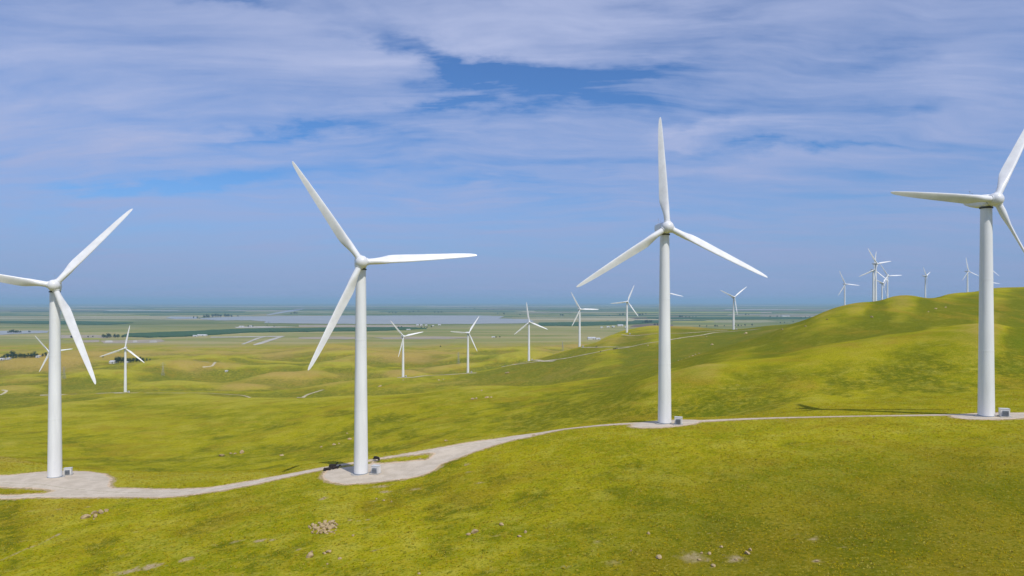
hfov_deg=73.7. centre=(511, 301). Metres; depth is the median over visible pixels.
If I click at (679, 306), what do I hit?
field
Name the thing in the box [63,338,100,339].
field
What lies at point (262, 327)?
field
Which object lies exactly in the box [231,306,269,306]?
field
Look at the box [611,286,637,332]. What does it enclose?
wind turbine
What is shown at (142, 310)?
field
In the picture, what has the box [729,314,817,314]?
field
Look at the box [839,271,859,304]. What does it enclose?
wind turbine
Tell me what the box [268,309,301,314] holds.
river
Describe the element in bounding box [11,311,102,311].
field
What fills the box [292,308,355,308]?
field
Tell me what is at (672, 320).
field
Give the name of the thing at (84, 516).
rock
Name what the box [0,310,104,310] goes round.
field
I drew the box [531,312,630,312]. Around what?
field
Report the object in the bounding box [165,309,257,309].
field
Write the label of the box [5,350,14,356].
tree
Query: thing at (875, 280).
wind turbine
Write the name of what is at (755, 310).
field
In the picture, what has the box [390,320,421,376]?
wind turbine
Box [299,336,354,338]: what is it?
field
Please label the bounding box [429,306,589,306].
field
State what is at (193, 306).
field
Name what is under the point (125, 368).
wind turbine
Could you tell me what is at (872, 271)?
wind turbine
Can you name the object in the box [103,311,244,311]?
field
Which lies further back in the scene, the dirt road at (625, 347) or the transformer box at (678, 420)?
the dirt road at (625, 347)
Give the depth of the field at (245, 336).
3141.57 m
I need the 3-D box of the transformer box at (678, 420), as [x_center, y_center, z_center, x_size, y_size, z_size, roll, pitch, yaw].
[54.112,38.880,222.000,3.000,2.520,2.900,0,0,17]
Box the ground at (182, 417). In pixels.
[0,287,1023,575]
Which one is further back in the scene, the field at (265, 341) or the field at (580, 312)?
the field at (580, 312)
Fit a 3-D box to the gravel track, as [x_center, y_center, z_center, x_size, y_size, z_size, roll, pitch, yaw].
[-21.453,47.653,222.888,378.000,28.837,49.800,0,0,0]
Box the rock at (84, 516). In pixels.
[80,514,90,518]
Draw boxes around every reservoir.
[0,330,47,334]
[168,317,196,318]
[200,315,532,323]
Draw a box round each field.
[0,306,40,306]
[0,309,48,309]
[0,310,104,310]
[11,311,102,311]
[60,315,148,315]
[61,335,114,337]
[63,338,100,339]
[79,306,130,306]
[82,340,98,341]
[101,339,163,342]
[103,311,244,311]
[105,310,180,310]
[129,304,184,304]
[151,306,304,306]
[156,306,230,306]
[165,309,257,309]
[211,336,266,343]
[228,310,286,310]
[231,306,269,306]
[236,326,288,327]
[253,336,283,344]
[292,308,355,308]
[299,325,418,326]
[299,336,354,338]
[375,336,475,338]
[380,311,514,311]
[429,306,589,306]
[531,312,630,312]
[581,315,737,315]
[598,321,713,321]
[616,305,729,305]
[631,312,760,312]
[631,324,672,326]
[634,320,704,320]
[648,306,705,306]
[687,310,823,310]
[725,309,777,309]
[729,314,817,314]
[778,309,829,309]
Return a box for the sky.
[0,0,1023,302]
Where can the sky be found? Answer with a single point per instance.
(519, 136)
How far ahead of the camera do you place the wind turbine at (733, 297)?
1392.34 m
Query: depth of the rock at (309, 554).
139.73 m
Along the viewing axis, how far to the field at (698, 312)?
10038.72 m
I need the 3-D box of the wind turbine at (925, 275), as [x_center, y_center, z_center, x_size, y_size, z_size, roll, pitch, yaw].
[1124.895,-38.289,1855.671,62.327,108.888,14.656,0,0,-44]
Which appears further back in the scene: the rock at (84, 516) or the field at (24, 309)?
the field at (24, 309)
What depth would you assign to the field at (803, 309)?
13558.62 m
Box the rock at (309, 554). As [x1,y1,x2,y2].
[306,552,312,557]
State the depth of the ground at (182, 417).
260.96 m
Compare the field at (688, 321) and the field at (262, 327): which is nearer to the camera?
the field at (262, 327)
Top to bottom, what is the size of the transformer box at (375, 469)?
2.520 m
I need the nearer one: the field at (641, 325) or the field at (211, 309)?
the field at (641, 325)
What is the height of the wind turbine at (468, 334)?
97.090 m
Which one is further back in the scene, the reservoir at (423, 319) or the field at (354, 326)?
the reservoir at (423, 319)
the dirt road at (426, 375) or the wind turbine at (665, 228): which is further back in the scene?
the dirt road at (426, 375)
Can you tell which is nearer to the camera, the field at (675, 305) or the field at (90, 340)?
the field at (90, 340)
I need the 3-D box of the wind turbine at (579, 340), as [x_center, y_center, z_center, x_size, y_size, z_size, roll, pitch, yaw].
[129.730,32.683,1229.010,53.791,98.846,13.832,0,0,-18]
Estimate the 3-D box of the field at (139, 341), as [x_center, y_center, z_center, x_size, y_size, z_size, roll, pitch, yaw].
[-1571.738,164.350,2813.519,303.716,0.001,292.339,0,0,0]
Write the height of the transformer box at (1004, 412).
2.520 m
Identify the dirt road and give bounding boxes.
[397,373,466,377]
[503,360,555,366]
[513,329,755,364]
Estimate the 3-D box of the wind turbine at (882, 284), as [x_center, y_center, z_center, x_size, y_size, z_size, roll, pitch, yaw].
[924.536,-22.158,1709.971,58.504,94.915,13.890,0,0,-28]
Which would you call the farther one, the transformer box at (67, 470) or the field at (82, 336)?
the field at (82, 336)
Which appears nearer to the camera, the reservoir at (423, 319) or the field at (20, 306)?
the reservoir at (423, 319)
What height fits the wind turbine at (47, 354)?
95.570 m
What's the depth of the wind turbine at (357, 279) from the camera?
209.70 m
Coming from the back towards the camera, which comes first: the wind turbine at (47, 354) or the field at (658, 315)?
the field at (658, 315)
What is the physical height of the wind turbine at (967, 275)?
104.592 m
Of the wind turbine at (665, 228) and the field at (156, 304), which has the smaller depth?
the wind turbine at (665, 228)
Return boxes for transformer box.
[63,467,73,475]
[369,464,380,474]
[673,416,682,424]
[997,408,1010,416]
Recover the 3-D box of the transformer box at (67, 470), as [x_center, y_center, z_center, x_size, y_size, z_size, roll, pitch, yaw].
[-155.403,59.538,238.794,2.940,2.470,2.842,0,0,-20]
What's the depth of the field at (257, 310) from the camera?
12224.65 m
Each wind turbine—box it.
[0,209,132,477]
[35,336,69,371]
[100,326,142,391]
[292,161,476,475]
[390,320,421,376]
[450,317,478,372]
[515,302,547,361]
[571,292,598,346]
[576,117,767,424]
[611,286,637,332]
[721,287,745,329]
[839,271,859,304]
[859,254,886,301]
[868,249,890,300]
[877,274,888,299]
[880,264,900,297]
[891,130,1023,416]
[922,267,929,297]
[963,259,977,291]
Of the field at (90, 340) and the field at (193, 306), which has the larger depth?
the field at (193, 306)
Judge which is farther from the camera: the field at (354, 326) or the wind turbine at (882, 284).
the field at (354, 326)
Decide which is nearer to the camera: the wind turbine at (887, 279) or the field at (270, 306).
the wind turbine at (887, 279)
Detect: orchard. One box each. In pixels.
[0,321,132,324]
[124,327,426,337]
[539,321,671,325]
[639,317,810,319]
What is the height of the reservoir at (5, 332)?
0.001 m
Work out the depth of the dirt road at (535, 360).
1144.97 m
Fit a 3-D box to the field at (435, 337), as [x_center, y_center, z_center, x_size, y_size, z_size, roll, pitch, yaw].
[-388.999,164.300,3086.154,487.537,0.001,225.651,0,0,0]
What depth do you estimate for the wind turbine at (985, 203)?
204.37 m
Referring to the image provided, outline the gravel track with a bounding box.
[0,412,1023,498]
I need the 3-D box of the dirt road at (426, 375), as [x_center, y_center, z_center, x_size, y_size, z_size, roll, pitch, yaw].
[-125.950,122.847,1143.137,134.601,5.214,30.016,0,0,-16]
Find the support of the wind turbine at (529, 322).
on the ground at (182, 417)
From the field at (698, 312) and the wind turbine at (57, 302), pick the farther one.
the field at (698, 312)

